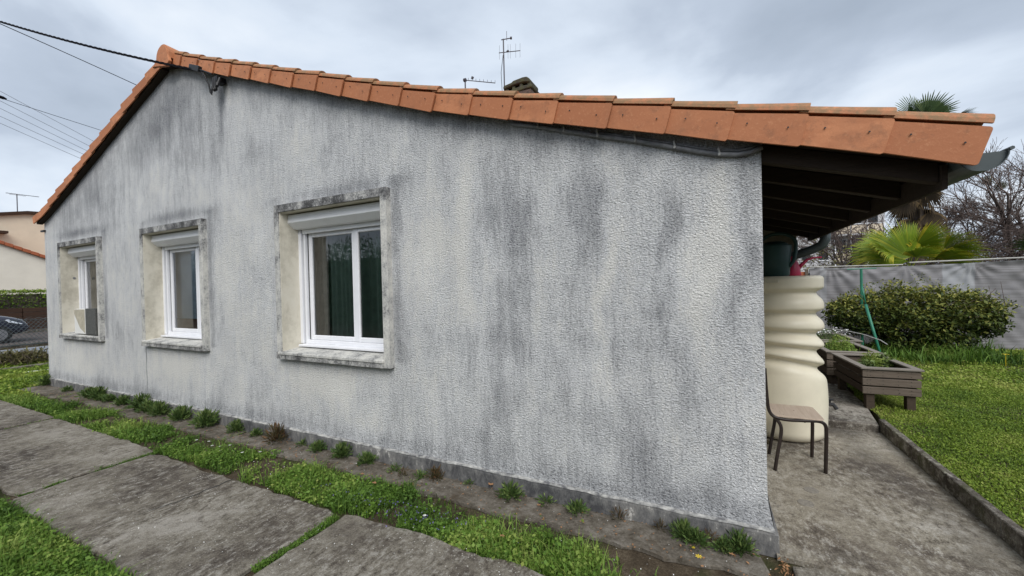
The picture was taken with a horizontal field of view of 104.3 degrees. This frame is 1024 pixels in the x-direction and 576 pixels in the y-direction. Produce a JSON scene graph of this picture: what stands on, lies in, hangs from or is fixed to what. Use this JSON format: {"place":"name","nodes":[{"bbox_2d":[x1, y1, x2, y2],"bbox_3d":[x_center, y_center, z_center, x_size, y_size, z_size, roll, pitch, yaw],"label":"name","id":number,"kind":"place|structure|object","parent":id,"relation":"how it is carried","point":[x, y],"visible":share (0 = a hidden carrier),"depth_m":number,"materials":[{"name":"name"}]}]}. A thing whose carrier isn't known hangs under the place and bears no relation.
{"place":"outdoors","nodes":[
{"label":"outdoors","id":0,"kind":"place"},
{"bbox_2d":[0,331,47,345],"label":"road","id":1,"kind":"structure","parent":0,"point":[30,337],"depth_m":15.37,"materials":[{"name":"asphalt"}]},
{"bbox_2d":[0,316,28,343],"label":"parked car","id":2,"kind":"object","parent":1,"relation":"on","point":[3,318],"visible":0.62,"depth_m":14.01,"materials":[{"name":"blue paint"}]},
{"bbox_2d":[0,328,47,348],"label":"kerb","id":3,"kind":"structure","parent":1,"relation":"on","point":[42,330],"depth_m":13.20,"materials":[{"name":"concrete"}]},
{"bbox_2d":[0,358,48,398],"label":"front lawn","id":4,"kind":"structure","parent":0,"point":[19,377],"depth_m":7.81,"materials":[{"name":"plant"}]},
{"bbox_2d":[0,346,48,353],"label":"pavement","id":5,"kind":"structure","parent":0,"point":[30,348],"depth_m":12.18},
{"bbox_2d":[0,108,86,150],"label":"street wire","id":6,"kind":"object","parent":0,"point":[41,128],"visible":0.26,"depth_m":22.62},
{"bbox_2d":[1,101,88,145],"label":"street wire","id":7,"kind":"object","parent":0,"point":[46,124],"visible":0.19,"depth_m":22.93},
{"bbox_2d":[0,91,92,140],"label":"street wire","id":8,"kind":"object","parent":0,"point":[45,115],"visible":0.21,"depth_m":22.70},
{"bbox_2d":[0,95,98,129],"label":"phone wire","id":9,"kind":"object","parent":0,"point":[2,97],"visible":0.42,"depth_m":16.99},
{"bbox_2d":[1,24,135,84],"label":"overhead wire","id":10,"kind":"object","parent":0,"point":[66,53],"visible":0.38,"depth_m":17.88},
{"bbox_2d":[36,387,769,575],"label":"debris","id":11,"kind":"object","parent":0,"point":[470,501],"visible":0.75,"depth_m":2.84,"materials":[{"name":"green plant"}]},
{"bbox_2d":[0,345,806,575],"bbox_3d":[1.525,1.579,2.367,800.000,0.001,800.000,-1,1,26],"label":"ground","id":12,"kind":"structure","parent":0,"point":[647,564],"depth_m":2.78,"materials":[{"name":"plant"}]},
{"bbox_2d":[0,211,44,254],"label":"house","id":13,"kind":"structure","parent":12,"relation":"on","point":[19,229],"depth_m":26.41,"materials":[{"name":"paint"}]},
{"bbox_2d":[9,193,36,210],"bbox_3d":[-32.870,-5.505,26.773,0.300,1.536,1.450,-1,1,26],"label":"tv antenna","id":14,"kind":"object","parent":13,"relation":"attached to","point":[17,198],"visible":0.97,"depth_m":26.54,"materials":[{"name":"metal"}]},
{"bbox_2d":[0,240,45,294],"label":"house","id":15,"kind":"structure","parent":12,"relation":"on","point":[21,268],"depth_m":22.42,"materials":[{"name":"paint"}]},
{"bbox_2d":[0,288,46,329],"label":"hedge","id":16,"kind":"object","parent":12,"relation":"on","point":[21,300],"visible":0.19,"depth_m":18.29,"materials":[{"name":"green plant"}]},
{"bbox_2d":[0,307,47,328],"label":"board fence","id":17,"kind":"object","parent":12,"relation":"on","point":[23,312],"visible":0.14,"depth_m":18.10,"materials":[{"name":"wood"}]},
{"bbox_2d":[0,317,47,347],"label":"chain link fence","id":18,"kind":"object","parent":12,"relation":"on","point":[35,319],"visible":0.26,"depth_m":12.75,"materials":[{"name":"grey metal"}]},
{"bbox_2d":[0,345,48,365],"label":"shrub","id":19,"kind":"object","parent":12,"relation":"on","point":[10,356],"visible":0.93,"depth_m":9.17,"materials":[{"name":"plant"}]},
{"bbox_2d":[0,362,48,369],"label":"bed edging","id":20,"kind":"object","parent":12,"relation":"on","point":[26,366],"depth_m":8.91,"materials":[{"name":"concrete"}]},
{"bbox_2d":[0,494,150,575],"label":"grass patch","id":21,"kind":"object","parent":12,"relation":"on","point":[22,550],"visible":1,"depth_m":2.45,"materials":[{"name":"plant"}]},
{"bbox_2d":[0,382,658,575],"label":"grass strip","id":22,"kind":"object","parent":12,"relation":"on","point":[303,480],"depth_m":3.03,"materials":[{"name":"plant"}]},
{"bbox_2d":[314,483,518,542],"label":"violets","id":23,"kind":"object","parent":22,"relation":"on","point":[402,511],"visible":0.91,"depth_m":2.77,"materials":[{"name":"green plant"}]},
{"bbox_2d":[20,385,769,575],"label":"apron","id":24,"kind":"object","parent":12,"relation":"on","point":[660,539],"visible":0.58,"depth_m":2.88,"materials":[{"name":"concrete"}]},
{"bbox_2d":[33,374,53,385],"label":"weed tuft","id":25,"kind":"object","parent":24,"relation":"on","point":[46,381],"visible":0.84,"depth_m":7.12,"materials":[{"name":"green plant"}]},
{"bbox_2d":[59,385,73,391],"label":"weed tuft","id":26,"kind":"object","parent":24,"relation":"on","point":[67,388],"visible":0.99,"depth_m":6.66,"materials":[{"name":"green plant"}]},
{"bbox_2d":[74,386,94,397],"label":"weed tuft","id":27,"kind":"object","parent":24,"relation":"on","point":[83,392],"visible":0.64,"depth_m":6.21,"materials":[{"name":"green plant"}]},
{"bbox_2d":[86,386,107,399],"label":"weed tuft","id":28,"kind":"object","parent":24,"relation":"on","point":[100,390],"visible":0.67,"depth_m":6.08,"materials":[{"name":"green plant"}]},
{"bbox_2d":[93,394,107,400],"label":"weed tuft","id":29,"kind":"object","parent":24,"relation":"on","point":[99,398],"visible":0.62,"depth_m":6.01,"materials":[{"name":"green plant"}]},
{"bbox_2d":[101,393,116,402],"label":"weed tuft","id":30,"kind":"object","parent":24,"relation":"on","point":[110,399],"visible":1,"depth_m":5.95,"materials":[{"name":"green plant"}]},
{"bbox_2d":[109,393,131,405],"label":"weed tuft","id":31,"kind":"object","parent":24,"relation":"on","point":[119,400],"visible":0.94,"depth_m":5.73,"materials":[{"name":"green plant"}]},
{"bbox_2d":[124,392,151,409],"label":"weed tuft","id":32,"kind":"object","parent":24,"relation":"on","point":[142,397],"visible":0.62,"depth_m":5.47,"materials":[{"name":"green plant"}]},
{"bbox_2d":[134,398,156,412],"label":"weed tuft","id":33,"kind":"object","parent":24,"relation":"on","point":[145,404],"visible":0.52,"depth_m":5.36,"materials":[{"name":"green plant"}]},
{"bbox_2d":[147,400,172,416],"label":"weed tuft","id":34,"kind":"object","parent":24,"relation":"on","point":[158,407],"visible":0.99,"depth_m":5.21,"materials":[{"name":"green plant"}]},
{"bbox_2d":[161,404,193,420],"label":"weed tuft","id":35,"kind":"object","parent":24,"relation":"on","point":[180,413],"visible":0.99,"depth_m":4.99,"materials":[{"name":"green plant"}]},
{"bbox_2d":[187,406,219,428],"bbox_3d":[-3.662,1.532,4.749,0.375,0.255,0.335,-1,0,18],"label":"weed tuft","id":36,"kind":"object","parent":24,"relation":"on","point":[207,417],"visible":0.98,"depth_m":4.72,"materials":[{"name":"green plant"}]},
{"bbox_2d":[224,417,244,432],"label":"weed tuft","id":37,"kind":"object","parent":24,"relation":"on","point":[235,426],"visible":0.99,"depth_m":4.54,"materials":[{"name":"green plant"}]},
{"bbox_2d":[248,427,262,436],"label":"weed tuft","id":38,"kind":"object","parent":24,"relation":"on","point":[256,431],"visible":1,"depth_m":4.41,"materials":[{"name":"green plant"}]},
{"bbox_2d":[261,422,290,444],"bbox_3d":[-2.492,1.518,4.231,0.321,0.225,0.333,-2,1,-39],"label":"weed tuft","id":39,"kind":"object","parent":24,"relation":"on","point":[275,434],"visible":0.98,"depth_m":4.19,"materials":[{"name":"brown plant"}]},
{"bbox_2d":[295,437,306,446],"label":"weed tuft","id":40,"kind":"object","parent":24,"relation":"on","point":[302,441],"visible":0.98,"depth_m":4.10,"materials":[{"name":"green plant"}]},
{"bbox_2d":[305,439,327,452],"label":"weed tuft","id":41,"kind":"object","parent":24,"relation":"on","point":[317,445],"visible":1,"depth_m":3.94,"materials":[{"name":"green plant"}]},
{"bbox_2d":[329,441,352,458],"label":"weed tuft","id":42,"kind":"object","parent":24,"relation":"on","point":[343,449],"visible":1,"depth_m":3.77,"materials":[{"name":"green plant"}]},
{"bbox_2d":[356,450,379,465],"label":"weed tuft","id":43,"kind":"object","parent":24,"relation":"on","point":[367,456],"visible":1,"depth_m":3.63,"materials":[{"name":"green plant"}]},
{"bbox_2d":[386,463,401,472],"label":"weed tuft","id":44,"kind":"object","parent":24,"relation":"on","point":[394,469],"visible":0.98,"depth_m":3.47,"materials":[{"name":"green plant"}]},
{"bbox_2d":[397,467,408,478],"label":"weed tuft","id":45,"kind":"object","parent":24,"relation":"on","point":[402,470],"visible":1,"depth_m":3.37,"materials":[{"name":"green plant"}]},
{"bbox_2d":[413,468,425,480],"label":"weed tuft","id":46,"kind":"object","parent":24,"relation":"on","point":[420,474],"visible":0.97,"depth_m":3.36,"materials":[{"name":"green plant"}]},
{"bbox_2d":[423,464,444,481],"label":"weed tuft","id":47,"kind":"object","parent":24,"relation":"on","point":[436,474],"visible":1,"depth_m":3.30,"materials":[{"name":"brown plant"}]},
{"bbox_2d":[495,479,525,501],"bbox_3d":[-0.019,1.518,3.010,0.248,0.136,0.247,-1,0,-6],"label":"weed tuft","id":48,"kind":"object","parent":24,"relation":"on","point":[509,490],"visible":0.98,"depth_m":2.99,"materials":[{"name":"green plant"}]},
{"bbox_2d":[534,493,556,506],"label":"weed tuft","id":49,"kind":"object","parent":24,"relation":"on","point":[548,498],"visible":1,"depth_m":2.91,"materials":[{"name":"green plant"}]},
{"bbox_2d":[563,498,590,517],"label":"weed tuft","id":50,"kind":"object","parent":24,"relation":"on","point":[574,506],"visible":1,"depth_m":2.78,"materials":[{"name":"green plant"}]},
{"bbox_2d":[608,505,629,519],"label":"weed tuft","id":51,"kind":"object","parent":24,"relation":"on","point":[618,514],"visible":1,"depth_m":2.69,"materials":[{"name":"green plant"}]},
{"bbox_2d":[653,517,666,532],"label":"weed tuft","id":52,"kind":"object","parent":24,"relation":"on","point":[659,524],"visible":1,"depth_m":2.57,"materials":[{"name":"green plant"}]},
{"bbox_2d":[668,517,696,544],"bbox_3d":[1.066,1.495,2.474,0.209,0.142,0.187,-2,1,-33],"label":"weed tuft","id":53,"kind":"object","parent":24,"relation":"on","point":[682,526],"visible":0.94,"depth_m":2.47,"materials":[{"name":"green plant"}]},
{"bbox_2d":[682,525,715,551],"bbox_3d":[1.135,1.511,2.422,0.190,0.104,0.189,-1,1,23],"label":"weed tuft","id":54,"kind":"object","parent":24,"relation":"on","point":[698,537],"visible":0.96,"depth_m":2.41,"materials":[{"name":"green plant"}]},
{"bbox_2d":[699,528,719,544],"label":"weed tuft","id":55,"kind":"object","parent":24,"relation":"on","point":[707,533],"visible":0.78,"depth_m":2.43,"materials":[{"name":"green plant"}]},
{"bbox_2d":[711,535,737,553],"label":"weed tuft","id":56,"kind":"object","parent":24,"relation":"on","point":[721,543],"visible":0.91,"depth_m":2.36,"materials":[{"name":"green plant"}]},
{"bbox_2d":[722,528,761,557],"bbox_3d":[1.343,1.488,2.341,0.211,0.139,0.229,-1,1,19],"label":"weed tuft","id":57,"kind":"object","parent":24,"relation":"on","point":[739,542],"visible":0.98,"depth_m":2.33,"materials":[{"name":"green plant"}]},
{"bbox_2d":[32,44,1014,557],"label":"house","id":58,"kind":"structure","parent":12,"relation":"on","point":[528,286],"depth_m":3.26,"materials":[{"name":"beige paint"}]},
{"bbox_2d":[57,236,104,341],"bbox_3d":[-7.244,0.029,6.838,2.116,1.635,0.497,-1,1,26],"label":"window","id":59,"kind":"structure","parent":58,"relation":"in","point":[80,285],"depth_m":6.87,"materials":[{"name":"concrete"}]},
{"bbox_2d":[74,308,97,334],"bbox_3d":[-6.869,0.538,6.496,0.810,0.414,0.150,-1,1,26],"label":"sill box","id":60,"kind":"object","parent":58,"relation":"on","point":[86,321],"visible":0.8,"depth_m":6.39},
{"bbox_2d":[0,21,225,94],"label":"service cable","id":61,"kind":"object","parent":58,"relation":"attached to","point":[217,81],"visible":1,"depth_m":4.82,"materials":[{"name":"black plastic"}]},
{"bbox_2d":[139,218,209,350],"bbox_3d":[-4.544,-0.024,5.490,1.962,1.635,0.457,-1,1,26],"label":"window","id":62,"kind":"structure","parent":58,"relation":"in","point":[173,256],"depth_m":5.60,"materials":[{"name":"plastic"}]},
{"bbox_2d":[273,187,394,368],"bbox_3d":[-1.704,-0.081,4.133,1.616,1.635,0.529,-1,1,26],"label":"window","id":63,"kind":"structure","parent":58,"relation":"in","point":[333,254],"depth_m":4.26,"materials":[{"name":"plastic"}]},
{"bbox_2d":[463,76,494,87],"bbox_3d":[-0.631,-3.227,7.875,0.643,1.951,0.081,-1,0,10],"label":"tv antenna","id":64,"kind":"object","parent":58,"relation":"attached to","point":[465,80],"visible":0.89,"depth_m":7.89,"materials":[{"name":"metal"}]},
{"bbox_2d":[499,31,519,90],"bbox_3d":[-0.020,-2.855,5.984,0.326,2.010,0.040,-1,0,5],"label":"tv antenna","id":65,"kind":"object","parent":58,"relation":"attached to","point":[510,38],"visible":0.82,"depth_m":5.99,"materials":[{"name":"metal"}]},
{"bbox_2d":[774,557,797,575],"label":"leaf litter","id":66,"kind":"object","parent":12,"relation":"on","point":[787,568],"visible":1,"depth_m":2.22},
{"bbox_2d":[801,269,807,275],"bbox_3d":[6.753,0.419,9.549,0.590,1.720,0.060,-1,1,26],"label":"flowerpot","id":67,"kind":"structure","parent":12,"relation":"on","point":[805,273],"depth_m":9.41,"materials":[{"name":"ceramic"}]},
{"bbox_2d":[797,219,874,272],"bbox_3d":[11.122,-1.242,14.824,4.927,4.911,3.240,-2,1,-27],"label":"bare tree","id":68,"kind":"object","parent":12,"relation":"on","point":[835,236],"visible":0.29,"depth_m":14.41,"materials":[{"name":"brown plant"}]},
{"bbox_2d":[797,214,884,275],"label":"apartment block","id":69,"kind":"structure","parent":12,"relation":"on","point":[846,238],"depth_m":34.67,"materials":[{"name":"grey concrete"}]},
{"bbox_2d":[865,215,877,232],"bbox_3d":[30.672,-5.594,33.996,0.850,1.850,0.080,-1,1,26],"label":"window","id":70,"kind":"structure","parent":69,"relation":"in","point":[876,217],"depth_m":33.87,"materials":[{"name":"grey glass"}]},
{"bbox_2d":[801,234,909,270],"bbox_3d":[9.407,-0.491,12.103,3.704,2.417,1.639,-1,1,26],"label":"hedge growth","id":71,"kind":"object","parent":12,"relation":"on","point":[835,260],"visible":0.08,"depth_m":11.86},
{"bbox_2d":[825,220,896,267],"bbox_3d":[14.203,-0.893,15.633,2.931,4.097,3.078,-2,0,-17],"label":"bare tree","id":72,"kind":"object","parent":12,"relation":"on","point":[861,235],"visible":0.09,"depth_m":15.87,"materials":[{"name":"brown plant"}]},
{"bbox_2d":[844,220,996,267],"bbox_3d":[9.501,-0.191,9.361,2.486,2.972,1.813,-1,1,26],"label":"fan palm","id":73,"kind":"object","parent":12,"relation":"on","point":[881,249],"visible":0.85,"depth_m":9.31,"materials":[{"name":"green plant"}]},
{"bbox_2d":[827,186,1023,267],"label":"bare tree","id":74,"kind":"object","parent":12,"relation":"on","point":[945,214],"visible":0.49,"depth_m":12.31,"materials":[{"name":"brown plant"}]},
{"bbox_2d":[885,90,978,265],"bbox_3d":[12.051,-2.245,11.837,1.895,6.918,1.910,-1,0,-9],"label":"tall palm","id":75,"kind":"object","parent":12,"relation":"on","point":[915,212],"visible":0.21,"depth_m":11.56,"materials":[{"name":"green plant"}]},
{"bbox_2d":[866,239,1022,266],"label":"undergrowth","id":76,"kind":"object","parent":12,"relation":"on","point":[981,254],"visible":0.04,"depth_m":11.58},
{"bbox_2d":[879,419,1023,557],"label":"kerb","id":77,"kind":"structure","parent":12,"relation":"on","point":[1002,526],"depth_m":2.77,"materials":[{"name":"concrete"}]},
{"bbox_2d":[882,214,1023,265],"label":"thicket","id":78,"kind":"object","parent":12,"relation":"on","point":[1001,252],"visible":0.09,"depth_m":11.49,"materials":[{"name":"plant"}]},
{"bbox_2d":[886,137,1023,259],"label":"bare tree","id":79,"kind":"object","parent":12,"relation":"on","point":[999,207],"visible":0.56,"depth_m":11.83,"materials":[{"name":"brown plant"}]},
{"bbox_2d":[934,149,1023,253],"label":"bare tree","id":80,"kind":"object","parent":12,"relation":"on","point":[997,194],"visible":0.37,"depth_m":13.34,"materials":[{"name":"brown plant"}]},
{"bbox_2d":[977,175,994,185],"bbox_3d":[15.509,-3.500,12.999,0.437,0.411,0.422,-1,1,26],"label":"mistletoe","id":81,"kind":"object","parent":80,"relation":"attached to","point":[986,181],"visible":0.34,"depth_m":12.98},
{"bbox_2d":[993,180,1007,189],"bbox_3d":[15.793,-3.308,12.857,0.348,0.350,0.348,-1,0,15],"label":"mistletoe","id":82,"kind":"object","parent":80,"relation":"attached to","point":[1003,186],"visible":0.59,"depth_m":12.82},
{"bbox_2d":[1007,237,1023,251],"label":"fan palm","id":83,"kind":"object","parent":12,"relation":"on","point":[1021,245],"visible":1,"depth_m":8.69,"materials":[{"name":"green plant"}]},
{"bbox_2d":[0,400,845,575],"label":"path","id":84,"kind":"structure","parent":0,"point":[193,528],"depth_m":2.80,"materials":[{"name":"concrete"}]},
{"bbox_2d":[4,386,423,573],"bbox_3d":[-4.964,1.671,4.564,8.689,0.078,1.695,-1,1,26],"label":"joint moss","id":85,"kind":"object","parent":84,"relation":"on","point":[322,526],"visible":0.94,"depth_m":2.65,"materials":[{"name":"green plant"}]},
{"bbox_2d":[42,461,770,575],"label":"grit","id":86,"kind":"object","parent":84,"relation":"on","point":[334,543],"visible":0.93,"depth_m":2.66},
{"bbox_2d":[0,0,1023,263],"label":"sky","id":87,"kind":"structure","parent":0,"point":[830,53],"materials":[{"name":"grey"}]},
{"bbox_2d":[818,368,878,432],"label":"path","id":88,"kind":"structure","parent":0,"point":[852,412],"depth_m":4.43,"materials":[{"name":"concrete"}]},
{"bbox_2d":[766,427,1023,575],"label":"patio","id":89,"kind":"structure","parent":0,"point":[883,505],"depth_m":2.64,"materials":[{"name":"concrete"}]},
{"bbox_2d":[765,368,827,473],"bbox_3d":[2.399,1.095,3.450,0.495,0.843,0.449,-1,1,26],"label":"school chair","id":90,"kind":"object","parent":89,"relation":"on","point":[788,413],"visible":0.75,"depth_m":3.36,"materials":[{"name":"brown wood"}]},
{"bbox_2d":[763,275,838,442],"bbox_3d":[2.814,0.689,4.129,0.723,1.620,0.723,-1,0,-10],"label":"water tank","id":91,"kind":"object","parent":89,"relation":"on","point":[793,326],"visible":0.58,"depth_m":3.84,"materials":[{"name":"beige plastic"}]},
{"bbox_2d":[763,232,797,276],"bbox_3d":[2.702,-0.346,4.086,0.285,0.450,0.279,-1,0,-10],"label":"watering can","id":92,"kind":"object","parent":91,"relation":"on","point":[777,261],"visible":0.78,"depth_m":3.98,"materials":[{"name":"teal plastic"}]},
{"bbox_2d":[789,256,821,275],"bbox_3d":[3.089,-0.260,4.293,0.382,0.257,0.170,-1,0,1],"label":"watering can","id":93,"kind":"object","parent":91,"relation":"on","point":[795,268],"visible":0.37,"depth_m":4.23,"materials":[{"name":"plastic"}]},
{"bbox_2d":[797,499,813,506],"bbox_3d":[2.085,1.525,2.827,0.100,0.003,0.099,-1,1,26],"label":"round patch","id":94,"kind":"object","parent":89,"relation":"on","point":[804,502],"visible":1,"depth_m":2.83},
{"bbox_2d":[803,487,818,493],"bbox_3d":[2.251,1.520,2.995,0.096,0.003,0.095,-1,1,26],"label":"round patch","id":95,"kind":"object","parent":89,"relation":"on","point":[811,490],"visible":1,"depth_m":2.99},
{"bbox_2d":[847,350,1023,528],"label":"lawn","id":96,"kind":"structure","parent":0,"point":[876,416],"depth_m":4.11,"materials":[{"name":"plant"}]},
{"bbox_2d":[816,333,862,343],"bbox_3d":[5.554,1.088,7.020,0.716,0.482,1.063,-1,1,26],"label":"planter","id":97,"kind":"object","parent":96,"relation":"on","point":[855,340],"visible":0.06,"depth_m":6.67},
{"bbox_2d":[816,326,849,339],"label":"flowering plant","id":98,"kind":"object","parent":97,"relation":"on","point":[823,336],"visible":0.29,"depth_m":6.89,"materials":[{"name":"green plant"}]},
{"bbox_2d":[826,328,887,344],"bbox_3d":[5.637,0.786,6.531,0.057,0.162,0.926,-1,0,-14],"label":"cane","id":99,"kind":"object","parent":98,"relation":"on","point":[860,333],"visible":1,"depth_m":6.44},
{"bbox_2d":[817,341,882,383],"bbox_3d":[4.977,1.115,6.027,0.677,0.472,1.111,-1,1,26],"label":"planter","id":100,"kind":"object","parent":96,"relation":"on","point":[826,356],"visible":0.3,"depth_m":5.68,"materials":[{"name":"wood"}]},
{"bbox_2d":[825,334,860,350],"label":"herb bush","id":101,"kind":"object","parent":100,"relation":"on","point":[844,343],"visible":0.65,"depth_m":5.83,"materials":[{"name":"green plant"}]},
{"bbox_2d":[847,268,876,345],"bbox_3d":[6.896,0.465,7.841,0.450,1.710,0.044,-1,1,26],"label":"green post","id":102,"kind":"object","parent":96,"relation":"on","point":[861,285],"visible":0.67,"depth_m":7.83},
{"bbox_2d":[861,287,880,351],"bbox_3d":[6.093,0.640,6.721,0.042,1.327,0.313,-2,1,-24],"label":"green pole","id":103,"kind":"object","parent":96,"relation":"on","point":[872,326],"visible":0.81,"depth_m":6.74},
{"bbox_2d":[831,353,924,411],"bbox_3d":[4.463,1.144,4.929,0.550,0.497,1.020,-1,1,23],"label":"planter","id":104,"kind":"object","parent":96,"relation":"on","point":[899,379],"visible":0.87,"depth_m":4.54,"materials":[{"name":"wood"}]},
{"bbox_2d":[858,358,877,366],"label":"strawberry plant","id":105,"kind":"object","parent":104,"relation":"in","point":[866,362],"visible":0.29,"depth_m":4.84,"materials":[{"name":"green plant"}]},
{"bbox_2d":[858,349,887,366],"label":"herb","id":106,"kind":"object","parent":104,"relation":"in","point":[875,358],"visible":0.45,"depth_m":4.95,"materials":[{"name":"green plant"}]},
{"bbox_2d":[868,352,895,367],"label":"strawberry plant","id":107,"kind":"object","parent":104,"relation":"on","point":[888,363],"visible":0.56,"depth_m":4.94,"materials":[{"name":"green plant"}]},
{"bbox_2d":[809,257,1023,349],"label":"cloth fence","id":108,"kind":"object","parent":96,"relation":"on","point":[1008,276],"visible":0.41,"depth_m":8.30,"materials":[{"name":"fabric"}]},
{"bbox_2d":[820,272,1021,353],"bbox_3d":[7.681,0.507,7.686,2.888,1.622,1.438,-1,1,26],"label":"bush","id":109,"kind":"object","parent":96,"relation":"on","point":[948,323],"visible":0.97,"depth_m":7.37,"materials":[{"name":"green plant"}]},
{"bbox_2d":[823,329,1023,365],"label":"tall grass","id":110,"kind":"structure","parent":96,"relation":"on","point":[982,353],"depth_m":6.95,"materials":[{"name":"plant"}]},
{"bbox_2d":[865,343,1023,391],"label":"lawn grass","id":111,"kind":"structure","parent":96,"relation":"on","point":[955,370],"depth_m":6.01,"materials":[{"name":"plant"}]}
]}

